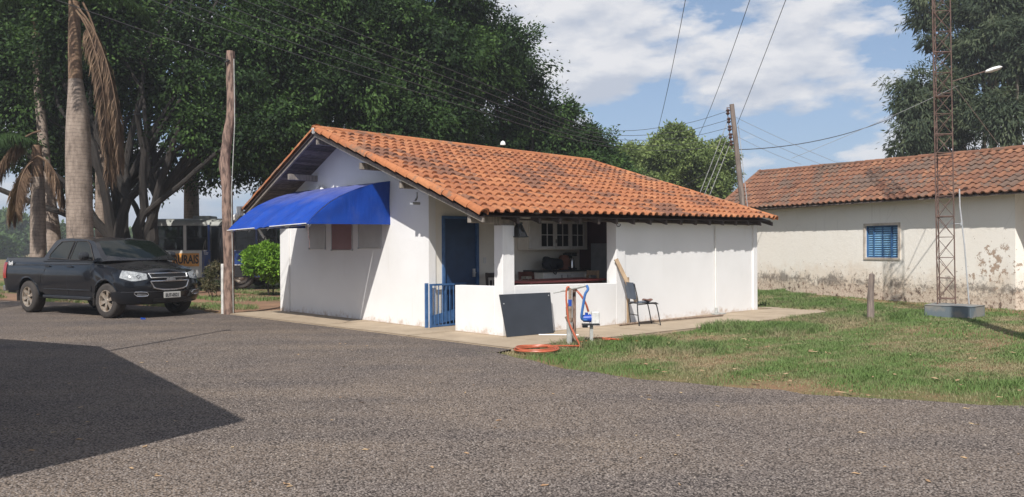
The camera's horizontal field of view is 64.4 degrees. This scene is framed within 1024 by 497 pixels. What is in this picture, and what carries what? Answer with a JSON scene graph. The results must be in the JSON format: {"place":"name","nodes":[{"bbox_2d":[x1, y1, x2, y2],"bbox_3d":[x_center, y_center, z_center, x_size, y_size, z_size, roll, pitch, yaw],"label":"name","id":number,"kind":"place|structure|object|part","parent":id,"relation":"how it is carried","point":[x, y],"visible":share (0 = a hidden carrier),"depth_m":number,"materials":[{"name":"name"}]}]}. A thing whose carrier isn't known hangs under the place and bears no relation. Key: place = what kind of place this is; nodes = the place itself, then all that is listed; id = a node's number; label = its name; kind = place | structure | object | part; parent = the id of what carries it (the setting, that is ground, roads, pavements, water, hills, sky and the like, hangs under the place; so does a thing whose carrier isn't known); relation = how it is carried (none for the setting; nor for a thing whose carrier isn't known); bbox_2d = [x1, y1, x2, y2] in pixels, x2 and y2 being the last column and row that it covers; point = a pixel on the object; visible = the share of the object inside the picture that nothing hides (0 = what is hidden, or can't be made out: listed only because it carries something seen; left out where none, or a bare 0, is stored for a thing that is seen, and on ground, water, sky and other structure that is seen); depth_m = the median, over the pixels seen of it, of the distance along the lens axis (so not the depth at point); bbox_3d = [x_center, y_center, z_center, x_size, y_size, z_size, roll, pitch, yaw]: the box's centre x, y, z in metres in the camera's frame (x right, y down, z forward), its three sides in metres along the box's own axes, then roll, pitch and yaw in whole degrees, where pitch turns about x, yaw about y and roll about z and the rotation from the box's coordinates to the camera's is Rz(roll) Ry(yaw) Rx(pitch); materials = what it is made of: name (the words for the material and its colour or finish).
{"place":"outdoors","nodes":[
{"label":"outdoors","id":0,"kind":"place"},
{"bbox_2d":[0,288,279,312],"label":"bare earth","id":1,"kind":"structure","parent":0,"point":[265,305],"depth_m":23.78,"materials":[{"name":"brown soil"}]},
{"bbox_2d":[4,0,60,252],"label":"palm tree","id":2,"kind":"object","parent":1,"relation":"on","point":[53,233],"visible":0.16,"depth_m":28.25,"materials":[{"name":"grey plant"}]},
{"bbox_2d":[0,130,65,256],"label":"palm tree","id":3,"kind":"object","parent":1,"relation":"on","point":[33,174],"visible":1,"depth_m":25.28,"materials":[{"name":"brown plant"}]},
{"bbox_2d":[0,0,159,299],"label":"palm tree","id":4,"kind":"object","parent":1,"relation":"on","point":[78,189],"visible":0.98,"depth_m":24.67,"materials":[{"name":"grey plant"}]},
{"bbox_2d":[95,122,104,236],"bbox_3d":[-14.657,-1.377,28.997,0.420,6.200,0.420,0,0,0],"label":"palm tree","id":5,"kind":"object","parent":1,"relation":"on","point":[99,208],"visible":0.17,"depth_m":28.82,"materials":[{"name":"grey plant"}]},
{"bbox_2d":[199,240,220,296],"bbox_3d":[-9.513,0.722,25.676,0.819,1.987,0.698,0,0,0],"label":"dry shrub","id":6,"kind":"object","parent":1,"relation":"on","point":[211,272],"visible":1,"depth_m":25.60,"materials":[{"name":"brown plant"}]},
{"bbox_2d":[157,216,279,288],"bbox_3d":[-9.597,0.116,31.533,7.905,2.755,2.395,0,0,0],"label":"bus","id":7,"kind":"object","parent":1,"relation":"on","point":[184,240],"visible":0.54,"depth_m":30.39,"materials":[{"name":"white metal"}]},
{"bbox_3d":[-12.767,-0.399,30.399,1.020,0.970,0.050,0,0,0],"label":"window","id":8,"kind":"part","parent":7,"relation":"part of","materials":[{"name":"black glass"}]},
{"bbox_3d":[-11.772,-0.404,30.399,0.850,0.970,0.050,0,0,0],"label":"window","id":9,"kind":"part","parent":7,"relation":"part of","materials":[{"name":"black glass"}]},
{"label":"door","id":10,"kind":"part","parent":7,"relation":"part of","materials":[{"name":"black glass"}]},
{"bbox_3d":[-9.977,-0.413,30.399,0.800,0.970,0.050,0,0,0],"label":"window","id":11,"kind":"part","parent":7,"relation":"part of","materials":[{"name":"black glass"}]},
{"bbox_3d":[-9.152,-0.417,30.399,0.750,0.970,0.050,0,0,0],"label":"window","id":12,"kind":"part","parent":7,"relation":"part of","materials":[{"name":"black glass"}]},
{"bbox_3d":[-9.077,-0.422,32.699,0.900,0.970,0.050,0,0,0],"label":"window","id":13,"kind":"part","parent":7,"relation":"part of","materials":[{"name":"black glass"}]},
{"bbox_2d":[238,236,279,295],"bbox_3d":[-7.916,0.650,26.488,2.025,2.124,1.550,0,0,0],"label":"round bush","id":14,"kind":"object","parent":1,"relation":"on","point":[264,263],"visible":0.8,"depth_m":26.12,"materials":[{"name":"green plant"}]},
{"bbox_2d":[0,301,1023,496],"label":"road","id":15,"kind":"structure","parent":0,"point":[86,321],"depth_m":7.08,"materials":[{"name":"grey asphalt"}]},
{"bbox_2d":[3,227,199,317],"bbox_3d":[-10.010,0.521,19.748,5.698,2.054,2.380,0,0,33],"label":"pickup truck","id":16,"kind":"object","parent":15,"relation":"on","point":[109,277],"visible":1,"depth_m":18.64,"materials":[{"name":"paint"}]},
{"bbox_3d":[-10.608,0.040,19.148,0.820,0.420,0.184,0,0,33],"label":"rear window","id":17,"kind":"part","parent":16,"relation":"part of","materials":[{"name":"grey glass"}]},
{"bbox_3d":[-9.759,0.044,18.601,1.000,0.435,0.191,0,0,33],"label":"front window","id":18,"kind":"part","parent":16,"relation":"part of","materials":[{"name":"grey glass"}]},
{"bbox_2d":[6,318,1018,486],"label":"fallen leaves","id":19,"kind":"object","parent":15,"relation":"on","point":[289,484],"visible":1,"depth_m":6.14,"materials":[{"name":"brown plant"}]},
{"bbox_2d":[0,254,1023,407],"bbox_3d":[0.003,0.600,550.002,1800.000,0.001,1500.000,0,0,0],"label":"ground","id":20,"kind":"structure","parent":0,"point":[758,386],"depth_m":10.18,"materials":[{"name":"green plant"}]},
{"bbox_2d":[0,231,25,259],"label":"distant tree","id":21,"kind":"object","parent":20,"relation":"on","point":[7,246],"visible":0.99,"depth_m":128.82,"materials":[{"name":"green plant"}]},
{"bbox_2d":[0,206,29,256],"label":"distant tree","id":22,"kind":"object","parent":20,"relation":"on","point":[23,226],"visible":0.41,"depth_m":147.64,"materials":[{"name":"green plant"}]},
{"bbox_2d":[26,219,94,249],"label":"distant tree","id":23,"kind":"object","parent":20,"relation":"on","point":[63,229],"visible":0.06,"depth_m":136.83,"materials":[{"name":"green plant"}]},
{"bbox_2d":[129,226,132,238],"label":"distant tree","id":24,"kind":"object","parent":20,"relation":"on","point":[130,230],"depth_m":146.48,"materials":[{"name":"green plant"}]},
{"bbox_2d":[0,279,279,310],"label":"grass","id":25,"kind":"structure","parent":20,"relation":"on","point":[203,305],"depth_m":24.22,"materials":[{"name":"green plant"}]},
{"bbox_2d":[164,117,198,218],"bbox_3d":[-13.288,-2.094,33.693,3.284,7.604,2.652,0,0,-22],"label":"palm tree","id":26,"kind":"object","parent":20,"relation":"on","point":[191,210],"depth_m":33.74,"materials":[{"name":"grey plant"}]},
{"bbox_2d":[0,0,422,243],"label":"ficus tree","id":27,"kind":"object","parent":20,"relation":"on","point":[196,124],"visible":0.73,"depth_m":27.77,"materials":[{"name":"green plant"}]},
{"bbox_2d":[221,264,222,313],"bbox_3d":[-6.760,1.000,19.102,0.125,1.280,0.125,0,0,0],"label":"white post","id":28,"kind":"object","parent":20,"relation":"on","point":[221,288],"visible":0.28,"depth_m":19.04,"materials":[{"name":"concrete"}]},
{"bbox_2d":[219,50,235,314],"bbox_3d":[-6.620,-1.399,18.934,0.404,6.403,0.311,0,0,0],"label":"wooden pole","id":29,"kind":"object","parent":20,"relation":"on","point":[228,236],"visible":0.95,"depth_m":18.85,"materials":[{"name":"brown wood"}]},
{"bbox_2d":[56,0,227,59],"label":"overhead wire","id":30,"kind":"object","parent":29,"relation":"attached to","point":[139,28],"visible":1,"depth_m":17.33,"materials":[{"name":"black metal"}]},
{"bbox_2d":[210,0,526,195],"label":"ficus tree","id":31,"kind":"object","parent":20,"relation":"on","point":[449,44],"visible":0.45,"depth_m":29.27,"materials":[{"name":"green plant"}]},
{"bbox_2d":[333,0,606,155],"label":"ficus tree","id":32,"kind":"object","parent":20,"relation":"on","point":[517,136],"visible":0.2,"depth_m":33.63,"materials":[{"name":"green plant"}]},
{"bbox_2d":[227,124,777,335],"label":"house","id":33,"kind":"structure","parent":20,"relation":"on","point":[399,229],"depth_m":16.53,"materials":[{"name":"white paint"}]},
{"bbox_2d":[445,219,475,322],"bbox_3d":[-1.029,0.428,15.784,0.800,2.000,0.050,0,0,-42],"label":"door","id":34,"kind":"structure","parent":33,"relation":"in","point":[460,262],"depth_m":15.75,"materials":[{"name":"blue paint"}]},
{"bbox_2d":[518,220,586,249],"bbox_3d":[0.899,-0.285,17.241,1.780,0.620,0.378,0,0,-42],"label":"wall cabinet","id":35,"kind":"object","parent":33,"relation":"attached to","point":[553,235],"depth_m":17.00,"materials":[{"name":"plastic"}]},
{"bbox_2d":[529,220,539,248],"bbox_3d":[0.466,-0.281,16.648,0.300,0.580,0.022,0,0,-42],"label":"solid door","id":36,"kind":"structure","parent":35,"relation":"in","point":[534,228],"depth_m":16.63,"materials":[{"name":"grey wood"}]},
{"bbox_2d":[540,221,554,248],"bbox_3d":[0.732,-0.283,16.889,0.450,0.580,0.022,0,0,-42],"label":"glazed door","id":37,"kind":"structure","parent":35,"relation":"in","point":[547,241],"depth_m":16.88,"materials":[{"name":"white wood"}]},
{"bbox_2d":[555,221,569,248],"bbox_3d":[1.072,-0.285,17.198,0.450,0.580,0.022,0,0,-42],"label":"glazed door","id":38,"kind":"structure","parent":35,"relation":"in","point":[562,231],"depth_m":17.20,"materials":[{"name":"white wood"}]},
{"bbox_2d":[570,222,584,248],"bbox_3d":[1.412,-0.288,17.508,0.450,0.580,0.022,0,0,-42],"label":"glazed door","id":39,"kind":"structure","parent":35,"relation":"in","point":[576,242],"depth_m":17.50,"materials":[{"name":"white wood"}]},
{"bbox_2d":[514,277,605,284],"bbox_3d":[0.848,1.036,15.896,2.100,0.865,0.800,0,0,-42],"label":"counter top","id":40,"kind":"object","parent":33,"relation":"attached to","point":[574,280],"visible":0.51,"depth_m":15.75,"materials":[{"name":"red wood"}]},
{"bbox_2d":[514,344,578,352],"bbox_3d":[0.536,1.478,12.065,1.029,0.061,0.796,0,0,0],"label":"coiled hose","id":41,"kind":"object","parent":20,"relation":"on","point":[525,348],"visible":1,"depth_m":12.02,"materials":[{"name":"orange rubber"}]},
{"bbox_2d":[553,284,585,342],"bbox_3d":[0.897,1.037,12.615,0.508,0.973,0.118,0,0,0],"label":"standpipe","id":42,"kind":"object","parent":20,"relation":"on","point":[569,331],"visible":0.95,"depth_m":12.60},
{"bbox_2d":[565,286,580,346],"bbox_3d":[0.942,1.046,12.503,0.269,0.930,0.078,0,0,41],"label":"hanging hose","id":43,"kind":"object","parent":42,"relation":"hanging from","point":[571,328],"visible":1,"depth_m":12.53,"materials":[{"name":"orange rubber"}]},
{"bbox_2d":[575,289,588,311],"bbox_3d":[1.090,0.805,12.639,0.229,0.369,0.076,0,0,0],"label":"orange feed hose","id":44,"kind":"object","parent":42,"relation":"attached to","point":[581,296],"visible":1,"depth_m":12.62,"materials":[{"name":"orange rubber"}]},
{"bbox_2d":[580,285,588,320],"bbox_3d":[1.128,0.847,12.615,0.122,0.571,0.108,0,0,-26],"label":"blue pipe","id":45,"kind":"object","parent":42,"relation":"hanging from","point":[583,303],"visible":1,"depth_m":12.59,"materials":[{"name":"blue plastic"}]},
{"bbox_2d":[572,290,575,341],"bbox_3d":[0.975,1.073,12.742,0.055,0.900,0.050,0,0,0],"label":"support stake","id":46,"kind":"object","parent":20,"relation":"on","point":[574,310],"visible":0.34,"depth_m":12.72,"materials":[{"name":"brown wood"}]},
{"bbox_2d":[527,114,649,174],"bbox_3d":[2.875,-2.065,34.964,6.060,7.660,5.530,0,0,0],"label":"ficus tree","id":47,"kind":"object","parent":20,"relation":"on","point":[611,155],"visible":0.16,"depth_m":34.30,"materials":[{"name":"green plant"}]},
{"bbox_2d":[582,311,599,340],"bbox_3d":[1.232,1.289,12.702,0.270,0.605,0.160,0,0,0],"label":"water pump","id":48,"kind":"object","parent":20,"relation":"on","point":[593,317],"visible":0.94,"depth_m":12.64,"materials":[{"name":"white plastic"}]},
{"bbox_2d":[580,337,637,341],"bbox_3d":[1.559,1.458,12.955,1.021,0.046,0.454,0,0,0],"label":"loose hose","id":49,"kind":"object","parent":20,"relation":"on","point":[606,338],"visible":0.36,"depth_m":13.04,"materials":[{"name":"orange rubber"}]},
{"bbox_2d":[615,118,745,198],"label":"pale tree","id":50,"kind":"object","parent":20,"relation":"on","point":[673,167],"visible":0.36,"depth_m":45.43,"materials":[{"name":"green plant"}]},
{"bbox_2d":[726,104,747,206],"bbox_3d":[7.057,-1.357,24.998,0.951,6.177,0.200,0,0,0],"label":"utility pole","id":51,"kind":"object","parent":20,"relation":"on","point":[734,142],"visible":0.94,"depth_m":24.93,"materials":[{"name":"brown wood"}]},
{"bbox_2d":[152,0,727,150],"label":"overhead wire","id":52,"kind":"object","parent":51,"relation":"attached to","point":[418,92],"visible":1,"depth_m":17.05,"materials":[{"name":"black metal"}]},
{"bbox_2d":[182,0,726,145],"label":"overhead wire","id":53,"kind":"object","parent":51,"relation":"attached to","point":[425,86],"visible":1,"depth_m":17.11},
{"bbox_2d":[214,0,726,140],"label":"overhead wire","id":54,"kind":"object","parent":51,"relation":"attached to","point":[441,83],"visible":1,"depth_m":17.33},
{"bbox_2d":[244,0,726,135],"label":"overhead wire","id":55,"kind":"object","parent":51,"relation":"attached to","point":[466,84],"visible":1,"depth_m":17.85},
{"bbox_2d":[276,0,723,130],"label":"overhead wire","id":56,"kind":"object","parent":51,"relation":"attached to","point":[481,82],"visible":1,"depth_m":18.22,"materials":[{"name":"black metal"}]},
{"bbox_2d":[683,154,732,186],"bbox_3d":[4.458,-1.873,28.996,0.020,2.220,9.402,0,0,-32],"label":"overhead wire","id":57,"kind":"object","parent":51,"relation":"attached to","point":[709,170],"visible":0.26,"depth_m":25.93,"materials":[{"name":"grey metal"}]},
{"bbox_2d":[700,124,726,192],"bbox_3d":[6.167,-2.700,24.996,0.978,2.457,0.018,0,0,0],"label":"overhead wire","id":58,"kind":"object","parent":51,"relation":"attached to","point":[713,158],"visible":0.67,"depth_m":24.99,"materials":[{"name":"grey metal"}]},
{"bbox_2d":[704,133,728,193],"bbox_3d":[6.262,-2.525,24.997,0.868,2.107,0.018,0,0,0],"label":"overhead wire","id":59,"kind":"object","parent":51,"relation":"attached to","point":[716,163],"visible":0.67,"depth_m":24.99,"materials":[{"name":"grey metal"}]},
{"bbox_2d":[710,145,729,193],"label":"overhead wire","id":60,"kind":"object","parent":51,"relation":"attached to","point":[719,169],"visible":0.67,"depth_m":24.99,"materials":[{"name":"grey metal"}]},
{"bbox_2d":[737,0,785,123],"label":"overhead wire","id":61,"kind":"object","parent":51,"relation":"attached to","point":[762,59],"visible":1,"depth_m":21.25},
{"bbox_2d":[737,127,824,165],"bbox_3d":[8.708,-3.289,26.244,4.511,1.011,0.011,0,0,-34],"label":"overhead wire","id":62,"kind":"object","parent":51,"relation":"attached to","point":[777,146],"visible":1,"depth_m":26.13,"materials":[{"name":"grey metal"}]},
{"bbox_2d":[736,117,836,162],"bbox_3d":[9.092,-3.416,26.244,5.223,1.361,0.011,0,0,-29],"label":"overhead wire","id":63,"kind":"object","parent":51,"relation":"attached to","point":[785,140],"visible":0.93,"depth_m":26.04,"materials":[{"name":"grey metal"}]},
{"bbox_2d":[739,117,892,149],"bbox_3d":[10.245,-3.853,26.993,7.786,1.614,0.024,0,0,-31],"label":"overhead wire","id":64,"kind":"object","parent":51,"relation":"attached to","point":[812,141],"visible":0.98,"depth_m":26.79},
{"bbox_2d":[549,288,927,355],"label":"tall grass","id":65,"kind":"structure","parent":20,"relation":"on","point":[840,313],"depth_m":15.29,"materials":[{"name":"green plant"}]},
{"bbox_2d":[638,316,1020,396],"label":"fallen leaves","id":66,"kind":"object","parent":20,"relation":"on","point":[830,353],"visible":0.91,"depth_m":10.40,"materials":[{"name":"brown plant"}]},
{"bbox_2d":[867,273,874,317],"bbox_3d":[7.339,1.070,16.634,0.158,1.132,0.152,0,0,0],"label":"fence post","id":67,"kind":"object","parent":20,"relation":"on","point":[870,299],"visible":0.87,"depth_m":16.58,"materials":[{"name":"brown wood"}]},
{"bbox_2d":[724,145,1023,309],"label":"old house","id":68,"kind":"structure","parent":20,"relation":"on","point":[843,229],"depth_m":22.85,"materials":[{"name":"paint"}]},
{"bbox_2d":[793,86,956,157],"bbox_3d":[11.230,-3.901,25.493,4.925,1.812,0.013,0,0,38],"label":"overhead wire","id":69,"kind":"object","parent":68,"relation":"attached to","point":[877,122],"visible":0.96,"depth_m":25.35,"materials":[{"name":"black metal"}]},
{"bbox_2d":[863,222,900,259],"bbox_3d":[10.557,-0.203,23.105,0.162,1.040,1.340,0,0,-20],"label":"shutter window","id":70,"kind":"structure","parent":68,"relation":"in","point":[883,242],"depth_m":23.11,"materials":[{"name":"blue wood"}]},
{"bbox_2d":[873,0,1023,157],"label":"eucalyptus tree","id":71,"kind":"object","parent":20,"relation":"on","point":[995,112],"visible":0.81,"depth_m":40.91,"materials":[{"name":"green plant"}]},
{"bbox_2d":[924,302,984,318],"bbox_3d":[9.632,1.426,17.779,0.994,0.390,1.105,0,0,-42],"label":"tower base","id":72,"kind":"object","parent":20,"relation":"on","point":[949,310],"visible":0.58,"depth_m":17.43,"materials":[{"name":"paint"}]},
{"bbox_2d":[952,189,969,303],"bbox_3d":[9.963,-0.051,18.065,0.363,2.561,0.107,0,0,9],"label":"conduit pipe","id":73,"kind":"object","parent":72,"relation":"on","point":[961,223],"visible":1,"depth_m":18.04,"materials":[{"name":"grey metal"}]},
{"bbox_2d":[893,0,1023,147],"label":"eucalyptus tree","id":74,"kind":"object","parent":20,"relation":"on","point":[922,20],"visible":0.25,"depth_m":43.23,"materials":[{"name":"green plant"}]},
{"bbox_2d":[979,72,1023,103],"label":"eucalyptus tree","id":75,"kind":"object","parent":20,"relation":"on","point":[1021,83],"visible":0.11,"depth_m":42.72,"materials":[{"name":"green plant"}]},
{"bbox_2d":[0,0,1023,226],"label":"sky","id":76,"kind":"structure","parent":0,"point":[822,62],"materials":[{"name":"blue"}]},
{"bbox_2d":[230,307,825,350],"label":"walkway","id":77,"kind":"structure","parent":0,"point":[447,333],"depth_m":15.20,"materials":[{"name":"concrete"}]},
{"bbox_2d":[485,273,493,285],"bbox_3d":[-0.212,0.973,15.871,0.420,1.000,0.470,0,0,-42],"label":"wooden chair","id":78,"kind":"object","parent":77,"relation":"on","point":[488,275],"visible":0.2,"depth_m":15.92,"materials":[{"name":"brown wood"}]},
{"bbox_2d":[518,272,533,279],"bbox_3d":[0.437,0.969,16.436,0.420,1.000,0.470,0,0,-42],"label":"wooden chair","id":79,"kind":"object","parent":77,"relation":"on","point":[520,274],"visible":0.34,"depth_m":16.56,"materials":[{"name":"red wood"}]},
{"bbox_2d":[499,292,553,336],"bbox_3d":[0.266,1.124,13.916,1.104,0.709,0.146,0,0,-37],"label":"black board","id":80,"kind":"object","parent":77,"relation":"on","point":[524,314],"visible":1,"depth_m":13.89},
{"bbox_2d":[523,268,590,281],"bbox_3d":[1.055,0.915,17.242,1.700,0.940,0.580,0,0,-42],"label":"kitchen counter","id":81,"kind":"object","parent":77,"relation":"on","point":[548,274],"visible":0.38,"depth_m":16.85,"materials":[{"name":"wood"}]},
{"bbox_2d":[544,274,556,278],"bbox_3d":[0.795,0.947,16.667,0.380,0.860,0.018,0,0,-42],"label":"cabinet door","id":82,"kind":"structure","parent":81,"relation":"in","point":[546,276],"depth_m":16.63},
{"bbox_2d":[542,256,563,274],"bbox_3d":[0.872,0.348,16.863,0.320,0.377,0.620,0,0,45],"label":"travel bag","id":83,"kind":"object","parent":81,"relation":"on","point":[549,263],"visible":0.99,"depth_m":16.73,"materials":[{"name":"fabric"}]},
{"bbox_2d":[558,273,570,277],"bbox_3d":[1.090,0.945,16.936,0.380,0.860,0.018,0,0,-42],"label":"cabinet door","id":84,"kind":"structure","parent":81,"relation":"in","point":[560,275],"depth_m":16.93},
{"bbox_2d":[571,273,583,281],"bbox_3d":[1.386,0.943,17.205,0.380,0.860,0.018,0,0,-42],"label":"cabinet door","id":85,"kind":"structure","parent":81,"relation":"in","point":[572,274],"depth_m":17.22,"materials":[{"name":"white wood"}]},
{"bbox_2d":[539,334,578,335],"bbox_3d":[0.789,1.460,13.744,0.673,0.021,0.024,0,0,6],"label":"white rod","id":86,"kind":"object","parent":77,"relation":"on","point":[558,334],"visible":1,"depth_m":13.74,"materials":[{"name":"white plastic"}]},
{"bbox_2d":[586,270,598,277],"bbox_3d":[1.461,0.954,16.447,0.470,1.020,0.420,0,0,-28],"label":"wooden chair","id":87,"kind":"object","parent":77,"relation":"on","point":[591,272],"visible":0.28,"depth_m":16.54,"materials":[{"name":"beige wood"}]},
{"bbox_2d":[626,277,628,322],"bbox_3d":[2.261,1.011,15.852,0.050,0.900,0.030,0,0,-42],"label":"upright batten","id":88,"kind":"object","parent":77,"relation":"on","point":[627,299],"visible":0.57,"depth_m":15.84,"materials":[{"name":"beige wood"}]},
{"bbox_2d":[624,282,660,325],"bbox_3d":[2.490,1.051,15.552,0.599,0.822,0.420,0,0,-17],"label":"school chair","id":89,"kind":"object","parent":77,"relation":"on","point":[630,287],"visible":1,"depth_m":15.44,"materials":[{"name":"black plastic"}]},
{"bbox_2d":[614,258,636,302],"bbox_3d":[2.190,0.612,15.578,0.467,0.855,0.070,0,0,17],"label":"leaning plank","id":90,"kind":"object","parent":89,"relation":"on","point":[621,270],"visible":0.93,"depth_m":15.59,"materials":[{"name":"beige wood"}]},
{"bbox_2d":[618,314,722,325],"bbox_3d":[3.263,1.433,16.413,3.206,0.042,0.076,0,0,-39],"label":"lying batten","id":91,"kind":"object","parent":77,"relation":"on","point":[630,323],"visible":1,"depth_m":16.34,"materials":[{"name":"brown wood"}]},
{"bbox_2d":[559,253,570,269],"bbox_3d":[1.103,0.275,17.208,0.256,0.340,0.272,0,0,0],"label":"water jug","id":92,"kind":"object","parent":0,"point":[566,260],"visible":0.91,"depth_m":17.11,"materials":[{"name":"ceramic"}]},
{"bbox_2d":[565,253,576,268],"bbox_3d":[1.251,0.266,17.423,0.180,0.355,0.250,0,0,-42],"label":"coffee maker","id":93,"kind":"object","parent":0,"point":[572,262],"visible":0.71,"depth_m":17.34,"materials":[{"name":"black plastic"}]},
{"bbox_2d":[652,0,685,148],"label":"overhead wire","id":94,"kind":"object","parent":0,"point":[672,66],"visible":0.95,"depth_m":21.96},
{"bbox_2d":[685,0,749,161],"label":"overhead wire","id":95,"kind":"object","parent":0,"point":[723,74],"visible":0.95,"depth_m":23.21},
{"bbox_2d":[932,0,1001,303],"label":"lattice tower","id":96,"kind":"structure","parent":0,"point":[937,134],"depth_m":17.98,"materials":[{"name":"metal"}]},
{"bbox_2d":[952,83,999,145],"bbox_3d":[11.610,-3.268,20.244,0.018,0.969,5.427,0,0,41],"label":"overhead wire","id":97,"kind":"object","parent":96,"relation":"attached to","point":[975,113],"visible":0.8,"depth_m":19.93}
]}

